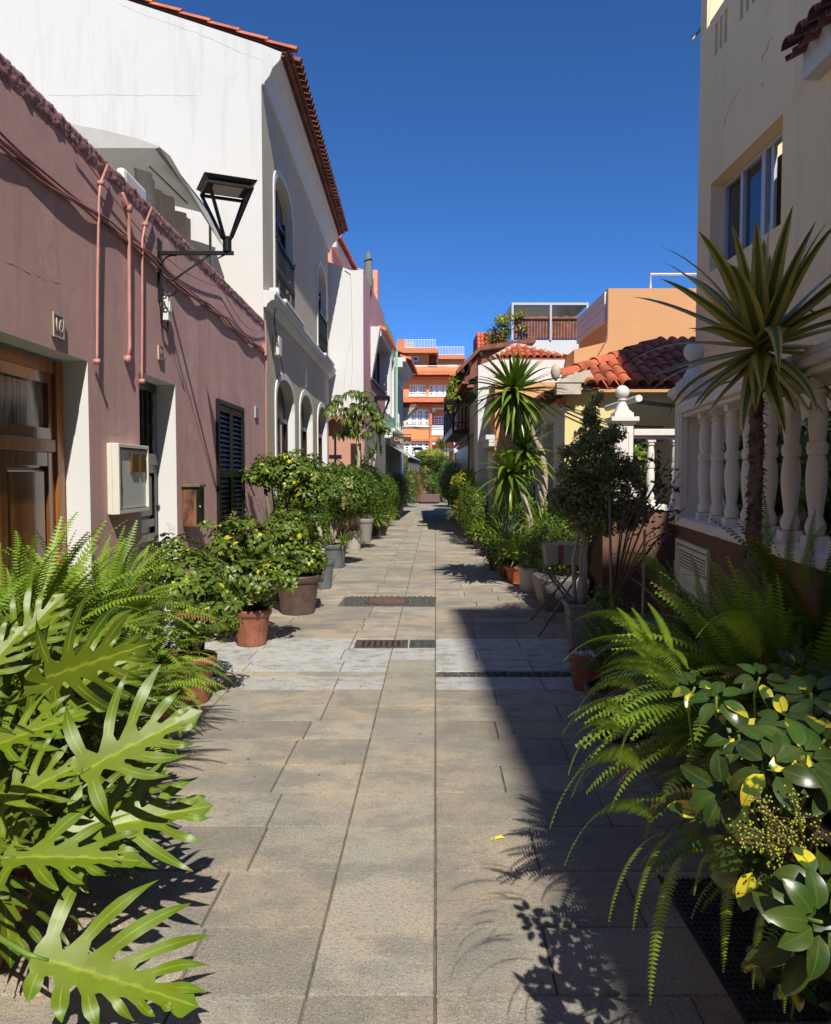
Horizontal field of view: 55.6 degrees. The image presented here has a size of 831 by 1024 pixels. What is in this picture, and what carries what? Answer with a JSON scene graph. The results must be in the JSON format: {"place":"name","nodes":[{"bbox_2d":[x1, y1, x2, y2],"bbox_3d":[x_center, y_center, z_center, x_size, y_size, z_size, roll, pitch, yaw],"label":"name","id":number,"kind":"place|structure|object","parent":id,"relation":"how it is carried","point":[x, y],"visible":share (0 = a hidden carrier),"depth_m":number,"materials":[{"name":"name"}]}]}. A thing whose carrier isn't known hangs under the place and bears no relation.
{"place":"outdoors","nodes":[
{"label":"outdoors","id":0,"kind":"place"},
{"bbox_2d":[0,489,830,1023],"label":"pavement","id":1,"kind":"structure","parent":0,"point":[442,747],"depth_m":3.38,"materials":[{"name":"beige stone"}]},
{"bbox_2d":[0,574,28,727],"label":"sword fern","id":2,"kind":"object","parent":1,"relation":"on","point":[1,603],"visible":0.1,"depth_m":3.33,"materials":[{"name":"plant"}]},
{"bbox_2d":[0,512,193,808],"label":"sword fern","id":3,"kind":"object","parent":1,"relation":"on","point":[68,585],"visible":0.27,"depth_m":3.72,"materials":[{"name":"plant"}]},
{"bbox_2d":[0,576,213,1023],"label":"split leaf plant","id":4,"kind":"object","parent":1,"relation":"on","point":[81,828],"visible":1,"depth_m":2.38,"materials":[{"name":"plant"}]},
{"bbox_2d":[2,520,228,723],"bbox_3d":[-1.754,0.714,4.460,1.333,1.306,1.285,-2,3,-38],"label":"sword fern","id":5,"kind":"object","parent":1,"relation":"on","point":[115,571],"visible":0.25,"depth_m":4.51,"materials":[{"name":"plant"}]},
{"bbox_2d":[9,605,229,784],"bbox_3d":[-1.564,0.919,3.907,1.220,0.948,1.157,-1,3,-28],"label":"sword fern","id":6,"kind":"object","parent":1,"relation":"on","point":[165,684],"visible":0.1,"depth_m":3.95,"materials":[{"name":"plant"}]},
{"bbox_2d":[0,53,265,699],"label":"mauve house","id":7,"kind":"structure","parent":1,"relation":"on","point":[69,410],"depth_m":5.33,"materials":[{"name":"paint"}]},
{"bbox_2d":[0,449,56,699],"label":"door","id":8,"kind":"structure","parent":7,"relation":"in","point":[27,478],"depth_m":4.72,"materials":[{"name":"brown wood"}]},
{"bbox_2d":[51,311,64,339],"bbox_3d":[-2.140,-1.113,4.715,0.018,0.145,0.145,0,3,0],"label":"house number","id":9,"kind":"object","parent":7,"relation":"attached to","point":[57,325],"visible":1,"depth_m":4.70,"materials":[{"name":"white ceramic"}]},
{"bbox_2d":[93,164,108,363],"bbox_3d":[-2.115,-1.689,5.321,0.040,1.405,0.284,0,3,0],"label":"wall pipe","id":10,"kind":"object","parent":7,"relation":"attached to","point":[100,183],"depth_m":5.25,"materials":[{"name":"paint"}]},
{"bbox_2d":[121,192,132,362],"bbox_3d":[-2.127,-1.719,5.818,0.045,1.230,0.143,0,3,0],"label":"wall pipe","id":11,"kind":"object","parent":7,"relation":"attached to","point":[128,211],"depth_m":5.84,"materials":[{"name":"metal"}]},
{"bbox_2d":[107,443,149,514],"bbox_3d":[-2.107,-0.245,5.801,0.085,0.503,0.623,0,3,0],"label":"meter box","id":12,"kind":"object","parent":7,"relation":"attached to","point":[127,478],"visible":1,"depth_m":5.70,"materials":[{"name":"beige plastic"}]},
{"bbox_2d":[120,449,145,508],"bbox_3d":[-2.089,-0.245,5.836,0.049,0.423,0.493,0,3,0],"label":"door","id":13,"kind":"structure","parent":12,"relation":"in","point":[132,462],"depth_m":5.80,"materials":[{"name":"grey glass"}]},
{"bbox_2d":[117,168,145,199],"bbox_3d":[-2.920,-2.541,7.426,0.600,1.185,0.600,0,3,0],"label":"terrace chair","id":14,"kind":"object","parent":7,"relation":"on","point":[130,179],"visible":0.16,"depth_m":7.29,"materials":[{"name":"white plastic"}]},
{"bbox_2d":[0,131,264,351],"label":"cable run","id":15,"kind":"object","parent":7,"relation":"attached to","point":[24,158],"visible":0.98,"depth_m":5.43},
{"bbox_2d":[139,206,152,383],"bbox_3d":[-2.118,-1.726,6.215,0.045,1.449,0.319,0,3,0],"label":"wall pipe","id":16,"kind":"object","parent":7,"relation":"attached to","point":[144,226],"depth_m":6.12,"materials":[{"name":"metal"}]},
{"bbox_2d":[71,124,222,266],"bbox_3d":[-3.790,-3.126,9.650,2.320,2.381,2.350,0,3,0],"label":"terrace canopy","id":17,"kind":"object","parent":7,"relation":"on","point":[153,171],"visible":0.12,"depth_m":9.25,"materials":[{"name":"beige fabric"}]},
{"bbox_2d":[141,465,161,639],"bbox_3d":[-2.297,0.423,6.659,0.165,1.643,0.894,0,3,0],"label":"door","id":18,"kind":"structure","parent":7,"relation":"in","point":[149,525],"depth_m":6.96,"materials":[{"name":"black paint"}]},
{"bbox_2d":[159,296,171,331],"bbox_3d":[-2.119,-1.681,6.674,0.062,0.297,0.206,0,3,0],"label":"switch box","id":19,"kind":"object","parent":7,"relation":"attached to","point":[165,311],"visible":0.91,"depth_m":6.69,"materials":[{"name":"white plastic"}]},
{"bbox_2d":[181,484,205,525],"bbox_3d":[-2.065,-0.066,7.352,0.170,0.390,0.235,0,3,0],"label":"mailbox","id":20,"kind":"object","parent":7,"relation":"attached to","point":[192,504],"visible":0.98,"depth_m":7.26,"materials":[{"name":"brown wood"}]},
{"bbox_2d":[196,487,204,525],"bbox_3d":[-2.001,-0.053,7.354,0.036,0.363,0.196,0,3,0],"label":"door","id":21,"kind":"structure","parent":20,"relation":"in","point":[199,490],"depth_m":7.32,"materials":[{"name":"black paint"}]},
{"bbox_2d":[157,172,257,301],"bbox_3d":[-1.722,-2.253,6.513,0.775,0.988,0.452,-1,3,-21],"label":"wall lantern","id":22,"kind":"object","parent":7,"relation":"attached to","point":[212,184],"depth_m":6.55,"materials":[{"name":"black metal"}]},
{"bbox_2d":[262,320,267,455],"bbox_3d":[-2.120,-1.381,11.151,0.060,2.650,0.082,0,3,0],"label":"corner cable","id":23,"kind":"object","parent":7,"relation":"attached to","point":[265,347],"visible":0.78,"depth_m":11.14,"materials":[{"name":"paint"}]},
{"bbox_2d":[0,0,347,545],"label":"grey house","id":24,"kind":"structure","parent":1,"relation":"on","point":[194,97],"depth_m":11.03,"materials":[{"name":"paint"}]},
{"bbox_2d":[275,189,285,293],"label":"arched window","id":25,"kind":"structure","parent":24,"relation":"in","point":[280,228],"depth_m":13.32,"materials":[{"name":"black glass"}]},
{"bbox_2d":[277,385,287,538],"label":"arched door","id":26,"kind":"structure","parent":24,"relation":"in","point":[282,424],"depth_m":13.52,"materials":[{"name":"brown wood"}]},
{"bbox_2d":[301,404,306,456],"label":"arched door","id":27,"kind":"structure","parent":24,"relation":"in","point":[303,430],"depth_m":16.15,"materials":[{"name":"brown wood"}]},
{"bbox_2d":[123,609,236,738],"bbox_3d":[-1.588,0.923,4.513,0.929,0.883,0.704,0,3,10],"label":"sword fern","id":28,"kind":"object","parent":1,"relation":"on","point":[163,660],"visible":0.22,"depth_m":4.58,"materials":[{"name":"plant"}]},
{"bbox_2d":[141,523,248,705],"bbox_3d":[-1.588,0.695,5.558,0.645,1.238,0.957,-2,3,-37],"label":"umbrella plant","id":29,"kind":"object","parent":1,"relation":"on","point":[220,610],"visible":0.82,"depth_m":5.44,"materials":[{"name":"green plant"}]},
{"bbox_2d":[194,509,308,646],"bbox_3d":[-1.520,0.599,7.274,0.966,1.266,0.752,1,3,21],"label":"umbrella plant","id":30,"kind":"object","parent":1,"relation":"on","point":[257,587],"visible":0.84,"depth_m":7.17,"materials":[{"name":"green plant"}]},
{"bbox_2d":[239,449,334,600],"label":"umbrella plant","id":31,"kind":"object","parent":1,"relation":"on","point":[296,490],"visible":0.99,"depth_m":9.69,"materials":[{"name":"green plant"}]},
{"bbox_2d":[255,508,328,615],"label":"umbrella plant","id":32,"kind":"object","parent":1,"relation":"on","point":[302,600],"visible":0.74,"depth_m":8.80,"materials":[{"name":"green plant"}]},
{"bbox_2d":[272,474,331,567],"bbox_3d":[-1.728,0.163,11.926,0.896,1.690,1.087,0,3,0],"label":"potted fig","id":33,"kind":"object","parent":1,"relation":"on","point":[279,504],"visible":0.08,"depth_m":11.72,"materials":[{"name":"green plant"}]},
{"bbox_2d":[297,507,334,589],"bbox_3d":[-1.396,0.429,10.985,0.569,1.249,0.594,0,3,0],"label":"potted fig","id":34,"kind":"object","parent":1,"relation":"on","point":[319,537],"visible":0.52,"depth_m":10.82,"materials":[{"name":"green plant"}]},
{"bbox_2d":[304,462,374,568],"bbox_3d":[-1.459,0.038,13.307,1.534,1.808,1.146,0,3,0],"label":"potted fig","id":35,"kind":"object","parent":1,"relation":"on","point":[346,500],"visible":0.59,"depth_m":13.12,"materials":[{"name":"green plant"}]},
{"bbox_2d":[322,462,384,549],"bbox_3d":[-1.352,-0.113,16.188,1.480,1.832,1.364,0,3,0],"label":"potted fig","id":36,"kind":"object","parent":1,"relation":"on","point":[376,500],"visible":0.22,"depth_m":16.37,"materials":[{"name":"green plant"}]},
{"bbox_2d":[322,389,392,529],"bbox_3d":[-1.233,-0.955,17.023,1.508,3.438,0.935,0,3,0],"label":"umbrella tree","id":37,"kind":"object","parent":1,"relation":"on","point":[368,409],"visible":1,"depth_m":16.74,"materials":[{"name":"green plant"}]},
{"bbox_2d":[328,235,396,536],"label":"pink house","id":38,"kind":"structure","parent":1,"relation":"on","point":[361,346],"depth_m":19.71,"materials":[{"name":"white paint"}]},
{"bbox_2d":[364,251,372,295],"bbox_3d":[-1.266,-6.391,21.118,0.250,1.170,0.250,0,3,0],"label":"closed parasol","id":39,"kind":"object","parent":38,"relation":"on","point":[368,270],"visible":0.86,"depth_m":21.02,"materials":[{"name":"grey fabric"}]},
{"bbox_2d":[385,434,410,444],"bbox_3d":[-0.535,-2.257,24.534,0.800,0.348,0.052,0,3,0],"label":"hanging sign","id":40,"kind":"object","parent":38,"relation":"attached to","point":[396,440],"visible":1,"depth_m":24.52,"materials":[{"name":"brown wood"}]},
{"bbox_2d":[351,442,385,471],"bbox_3d":[-1.163,-1.005,19.489,0.926,1.511,0.499,0,3,0],"label":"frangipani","id":41,"kind":"object","parent":1,"relation":"on","point":[370,453],"visible":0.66,"depth_m":19.44,"materials":[{"name":"green plant"}]},
{"bbox_2d":[169,596,571,676],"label":"cobbles","id":42,"kind":"object","parent":1,"relation":"on","point":[422,643],"visible":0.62,"depth_m":7.38,"materials":[{"name":"grey stone"}]},
{"bbox_2d":[354,640,407,648],"bbox_3d":[-0.315,1.237,7.328,0.490,0.026,0.340,0,3,0],"label":"drain grate","id":43,"kind":"object","parent":42,"relation":"on","point":[392,644],"visible":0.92,"depth_m":7.30,"materials":[{"name":"metal"}]},
{"bbox_2d":[363,597,409,605],"bbox_3d":[-0.360,1.116,9.825,0.580,0.028,0.580,0,3,0],"label":"manhole cover","id":44,"kind":"object","parent":42,"relation":"on","point":[382,601],"visible":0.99,"depth_m":9.76,"materials":[{"name":"metal"}]},
{"bbox_2d":[608,496,612,602],"bbox_3d":[1.636,0.572,6.585,0.022,1.396,0.728,0,3,10],"label":"wooden cane","id":45,"kind":"object","parent":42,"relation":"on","point":[610,538],"visible":0.65,"depth_m":6.71,"materials":[{"name":"brown wood"}]},
{"bbox_2d":[350,459,390,542],"bbox_3d":[-1.152,-0.261,18.319,1.367,1.925,1.251,-1,3,-21],"label":"potted fig","id":46,"kind":"object","parent":1,"relation":"on","point":[366,525],"visible":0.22,"depth_m":18.14,"materials":[{"name":"green plant"}]},
{"bbox_2d":[381,472,399,525],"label":"fig hedge","id":47,"kind":"object","parent":1,"relation":"on","point":[392,497],"visible":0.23,"depth_m":24.22,"materials":[{"name":"green plant"}]},
{"bbox_2d":[384,318,403,510],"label":"green house","id":48,"kind":"structure","parent":1,"relation":"on","point":[391,411],"depth_m":27.33,"materials":[{"name":"paint"}]},
{"bbox_2d":[388,471,407,520],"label":"fig hedge","id":49,"kind":"object","parent":1,"relation":"on","point":[400,490],"visible":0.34,"depth_m":27.16,"materials":[{"name":"green plant"}]},
{"bbox_2d":[394,351,417,509],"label":"light grey house","id":50,"kind":"structure","parent":1,"relation":"on","point":[407,369],"depth_m":31.23,"materials":[{"name":"paint"}]},
{"bbox_2d":[386,442,420,470],"bbox_3d":[-0.385,-1.964,28.761,0.800,0.915,6.994,0,3,3],"label":"shop awning","id":51,"kind":"object","parent":50,"relation":"attached to","point":[413,462],"visible":0.98,"depth_m":27.47,"materials":[{"name":"beige fabric"}]},
{"bbox_2d":[403,454,420,506],"bbox_3d":[-0.531,-1.611,37.926,1.609,2.742,2.296,0,3,0],"label":"dark tree","id":52,"kind":"object","parent":1,"relation":"on","point":[413,482],"visible":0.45,"depth_m":37.42,"materials":[{"name":"green plant"}]},
{"bbox_2d":[413,448,447,503],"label":"planter tree","id":53,"kind":"object","parent":1,"relation":"on","point":[422,455],"visible":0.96,"depth_m":42.22,"materials":[{"name":"green plant"}]},
{"bbox_2d":[397,339,464,486],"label":"orange apartment block","id":54,"kind":"structure","parent":1,"relation":"on","point":[424,389],"depth_m":84.71,"materials":[{"name":"paint"}]},
{"bbox_2d":[404,409,428,425],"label":"window","id":55,"kind":"structure","parent":54,"relation":"in","point":[420,417],"depth_m":84.87,"materials":[{"name":"glass"}]},
{"bbox_2d":[404,442,428,455],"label":"window","id":56,"kind":"structure","parent":54,"relation":"in","point":[425,445],"depth_m":85.02,"materials":[{"name":"glass"}]},
{"bbox_2d":[429,385,447,395],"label":"window","id":57,"kind":"structure","parent":54,"relation":"in","point":[434,390],"depth_m":84.70,"materials":[{"name":"glass"}]},
{"bbox_2d":[437,459,460,520],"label":"fig hedge","id":58,"kind":"object","parent":1,"relation":"on","point":[448,473],"visible":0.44,"depth_m":26.68,"materials":[{"name":"green plant"}]},
{"bbox_2d":[449,468,474,529],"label":"fig hedge","id":59,"kind":"object","parent":1,"relation":"on","point":[459,479],"visible":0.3,"depth_m":20.46,"materials":[{"name":"green plant"}]},
{"bbox_2d":[455,478,490,544],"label":"dark shrub","id":60,"kind":"object","parent":1,"relation":"on","point":[466,494],"visible":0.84,"depth_m":17.59,"materials":[{"name":"green plant"}]},
{"bbox_2d":[467,509,491,549],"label":"strap leaf plant","id":61,"kind":"object","parent":1,"relation":"on","point":[478,526],"visible":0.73,"depth_m":16.53,"materials":[{"name":"green plant"}]},
{"bbox_2d":[444,338,535,525],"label":"house","id":62,"kind":"structure","parent":1,"relation":"on","point":[467,367],"depth_m":22.56,"materials":[{"name":"paint"}]},
{"bbox_2d":[445,373,466,412],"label":"balcony vine","id":63,"kind":"object","parent":62,"relation":"attached to","point":[451,393],"visible":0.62,"depth_m":22.11,"materials":[{"name":"green plant"}]},
{"bbox_2d":[476,517,519,570],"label":"strap leaf plant","id":64,"kind":"object","parent":1,"relation":"on","point":[495,538],"visible":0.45,"depth_m":12.93,"materials":[{"name":"green plant"}]},
{"bbox_2d":[482,525,527,582],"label":"potted fern","id":65,"kind":"object","parent":1,"relation":"on","point":[511,569],"visible":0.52,"depth_m":11.44,"materials":[{"name":"plant"}]},
{"bbox_2d":[489,524,524,577],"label":"strap leaf plant","id":66,"kind":"object","parent":1,"relation":"on","point":[507,561],"visible":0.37,"depth_m":11.96,"materials":[{"name":"green plant"}]},
{"bbox_2d":[493,513,522,575],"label":"blue grey agave","id":67,"kind":"object","parent":1,"relation":"on","point":[507,523],"visible":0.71,"depth_m":12.18,"materials":[{"name":"green plant"}]},
{"bbox_2d":[456,343,566,531],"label":"white house","id":68,"kind":"structure","parent":1,"relation":"on","point":[477,423],"depth_m":18.96,"materials":[{"name":"paint"}]},
{"bbox_2d":[444,399,469,439],"bbox_3d":[1.091,-2.450,20.907,0.681,1.050,0.438,0,3,0],"label":"wall lantern","id":69,"kind":"object","parent":68,"relation":"attached to","point":[452,402],"depth_m":20.81,"materials":[{"name":"black metal"}]},
{"bbox_2d":[489,485,539,563],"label":"leaf plant","id":70,"kind":"object","parent":1,"relation":"on","point":[519,519],"visible":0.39,"depth_m":13.30,"materials":[{"name":"green plant"}]},
{"bbox_2d":[463,351,566,592],"bbox_3d":[1.321,-0.560,10.584,1.440,3.264,1.512,2,3,34],"label":"tall yucca","id":71,"kind":"object","parent":1,"relation":"on","point":[513,405],"visible":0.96,"depth_m":10.46,"materials":[{"name":"green plant"}]},
{"bbox_2d":[518,499,563,600],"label":"young yucca","id":72,"kind":"object","parent":1,"relation":"on","point":[543,515],"visible":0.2,"depth_m":9.79,"materials":[{"name":"green plant"}]},
{"bbox_2d":[480,382,606,539],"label":"orange house","id":73,"kind":"structure","parent":1,"relation":"on","point":[485,440],"depth_m":17.38,"materials":[{"name":"paint"}]},
{"bbox_2d":[487,451,493,530],"bbox_3d":[1.726,-0.341,18.155,0.052,2.100,0.900,0,3,0],"label":"white doorway","id":74,"kind":"structure","parent":73,"relation":"in","point":[490,485],"depth_m":17.86,"materials":[{"name":"paint"}]},
{"bbox_2d":[503,303,588,355],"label":"pergola house","id":75,"kind":"structure","parent":1,"relation":"on","point":[558,321],"depth_m":23.79,"materials":[{"name":"white paint"}]},
{"bbox_2d":[482,308,528,344],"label":"terrace vine","id":76,"kind":"object","parent":75,"relation":"attached to","point":[493,334],"visible":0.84,"depth_m":23.85,"materials":[{"name":"green plant"}]},
{"bbox_2d":[524,473,583,571],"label":"dark shrub","id":77,"kind":"object","parent":1,"relation":"on","point":[552,515],"visible":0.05,"depth_m":10.04,"materials":[{"name":"green plant"}]},
{"bbox_2d":[530,562,578,636],"bbox_3d":[1.523,0.882,8.080,0.674,0.638,0.889,0,3,0],"label":"folding stand","id":78,"kind":"object","parent":1,"relation":"on","point":[547,571],"visible":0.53,"depth_m":8.10,"materials":[{"name":"black metal"}]},
{"bbox_2d":[514,517,581,571],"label":"trailing plant","id":79,"kind":"object","parent":78,"relation":"on","point":[532,547],"visible":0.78,"depth_m":8.45,"materials":[{"name":"green plant"}]},
{"bbox_2d":[540,542,581,564],"bbox_3d":[1.530,0.435,8.249,0.416,0.220,0.338,0,3,0],"label":"flower trough","id":80,"kind":"object","parent":78,"relation":"on","point":[557,553],"visible":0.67,"depth_m":8.11,"materials":[{"name":"concrete"}]},
{"bbox_2d":[531,572,591,610],"bbox_3d":[1.720,0.943,9.356,0.592,0.380,0.695,0,3,0],"label":"stone trough","id":81,"kind":"object","parent":1,"relation":"on","point":[545,587],"visible":0.61,"depth_m":9.04,"materials":[{"name":"grey stone"}]},
{"bbox_2d":[537,505,600,577],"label":"dark shrub","id":82,"kind":"object","parent":81,"relation":"in","point":[560,568],"visible":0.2,"depth_m":9.24,"materials":[{"name":"green plant"}]},
{"bbox_2d":[567,647,604,691],"bbox_3d":[1.280,1.168,5.813,0.324,0.270,0.324,0,3,0],"label":"stone filled pot","id":83,"kind":"object","parent":1,"relation":"on","point":[580,679],"visible":0.54,"depth_m":5.72,"materials":[{"name":"ceramic"}]},
{"bbox_2d":[546,389,652,648],"bbox_3d":[1.690,0.063,7.187,1.074,2.345,0.565,0,3,-9],"label":"weeping fig","id":84,"kind":"object","parent":1,"relation":"on","point":[585,496],"visible":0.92,"depth_m":7.07,"materials":[{"name":"green plant"}]},
{"bbox_2d":[504,336,695,571],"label":"yellow house","id":85,"kind":"structure","parent":1,"relation":"on","point":[640,372],"depth_m":11.58,"materials":[{"name":"paint"}]},
{"bbox_2d":[544,585,676,743],"bbox_3d":[1.272,0.914,4.750,1.027,0.878,0.985,0,3,0],"label":"sword fern","id":86,"kind":"object","parent":1,"relation":"on","point":[605,630],"visible":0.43,"depth_m":4.75,"materials":[{"name":"plant"}]},
{"bbox_2d":[583,584,638,653],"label":"bush","id":87,"kind":"object","parent":1,"relation":"on","point":[600,600],"visible":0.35,"depth_m":5.97,"materials":[{"name":"green plant"}]},
{"bbox_2d":[562,273,696,391],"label":"pale orange house","id":88,"kind":"structure","parent":1,"relation":"on","point":[611,319],"depth_m":17.82,"materials":[{"name":"paint"}]},
{"bbox_2d":[641,530,645,637],"bbox_3d":[1.627,0.718,5.641,0.029,1.185,0.020,0,3,0],"label":"garden stake","id":89,"kind":"object","parent":1,"relation":"on","point":[643,566],"visible":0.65,"depth_m":5.62,"materials":[{"name":"brown wood"}]},
{"bbox_2d":[613,449,684,602],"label":"purple shrub","id":90,"kind":"object","parent":1,"relation":"on","point":[619,582],"visible":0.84,"depth_m":6.40,"materials":[{"name":"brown plant"}]},
{"bbox_2d":[582,539,763,791],"bbox_3d":[1.458,0.754,3.904,1.331,1.279,1.331,0,3,0],"label":"sword fern","id":91,"kind":"object","parent":1,"relation":"on","point":[682,627],"visible":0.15,"depth_m":3.92,"materials":[{"name":"plant"}]},
{"bbox_2d":[549,554,830,1012],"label":"sword fern","id":92,"kind":"object","parent":1,"relation":"on","point":[764,640],"visible":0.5,"depth_m":2.29,"materials":[{"name":"plant"}]},
{"bbox_2d":[556,501,830,624],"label":"terrace wall","id":93,"kind":"structure","parent":1,"relation":"on","point":[681,544],"depth_m":6.01,"materials":[{"name":"brown paint"}]},
{"bbox_2d":[598,439,665,499],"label":"terrace plant","id":94,"kind":"object","parent":93,"relation":"on","point":[639,451],"visible":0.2,"depth_m":9.37,"materials":[{"name":"green plant"}]},
{"bbox_2d":[605,385,726,510],"bbox_3d":[2.773,-0.699,8.636,1.327,1.369,0.300,0,3,0],"label":"balustrade","id":95,"kind":"object","parent":93,"relation":"on","point":[623,414],"visible":0.38,"depth_m":8.56,"materials":[{"name":"white paint"}]},
{"bbox_2d":[668,338,830,571],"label":"balustrade","id":96,"kind":"object","parent":93,"relation":"on","point":[700,475],"visible":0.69,"depth_m":4.40,"materials":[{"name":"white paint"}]},
{"bbox_2d":[616,640,830,972],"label":"sword fern","id":97,"kind":"object","parent":1,"relation":"on","point":[678,795],"visible":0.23,"depth_m":2.08,"materials":[{"name":"plant"}]},
{"bbox_2d":[624,206,830,816],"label":"striped yucca","id":98,"kind":"object","parent":1,"relation":"on","point":[751,312],"visible":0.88,"depth_m":3.32,"materials":[{"name":"green plant"}]},
{"bbox_2d":[657,874,830,1023],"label":"floor grating","id":99,"kind":"object","parent":1,"relation":"on","point":[731,992],"visible":0.58,"depth_m":2.62,"materials":[{"name":"metal"}]},
{"bbox_2d":[657,491,830,689],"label":"sword fern","id":100,"kind":"object","parent":1,"relation":"on","point":[812,628],"visible":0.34,"depth_m":2.90,"materials":[{"name":"plant"}]},
{"bbox_2d":[666,645,830,1023],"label":"umbrella plant","id":101,"kind":"object","parent":1,"relation":"on","point":[787,894],"visible":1,"depth_m":1.43,"materials":[{"name":"green plant"}]},
{"bbox_2d":[154,0,700,361],"label":"sky","id":102,"kind":"structure","parent":0,"point":[486,156],"materials":[{"name":"blue"}]},
{"bbox_2d":[723,425,806,517],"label":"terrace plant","id":103,"kind":"object","parent":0,"point":[778,508],"visible":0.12,"depth_m":6.04,"materials":[{"name":"green plant"}]},
{"bbox_2d":[798,409,830,537],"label":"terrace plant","id":104,"kind":"object","parent":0,"point":[804,440],"visible":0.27,"depth_m":4.56,"materials":[{"name":"green plant"}]},
{"label":"ground","id":105,"kind":"structure","parent":0,"visible":0},
{"bbox_2d":[691,0,830,510],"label":"beige building","id":106,"kind":"structure","parent":105,"relation":"on","point":[765,120],"depth_m":9.36,"materials":[{"name":"paint"}]},
{"bbox_2d":[604,381,730,410],"bbox_3d":[3.244,-1.415,9.473,1.628,0.362,1.342,0,3,0],"label":"terrace awning","id":107,"kind":"object","parent":106,"relation":"attached to","point":[638,399],"visible":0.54,"depth_m":9.07,"materials":[{"name":"grey fabric"}]},
{"bbox_2d":[723,130,782,259],"bbox_3d":[4.385,-3.849,9.769,0.330,1.167,2.102,0,3,0],"label":"window frame","id":108,"kind":"structure","parent":106,"relation":"in","point":[753,193],"depth_m":9.95,"materials":[{"name":"metal"}]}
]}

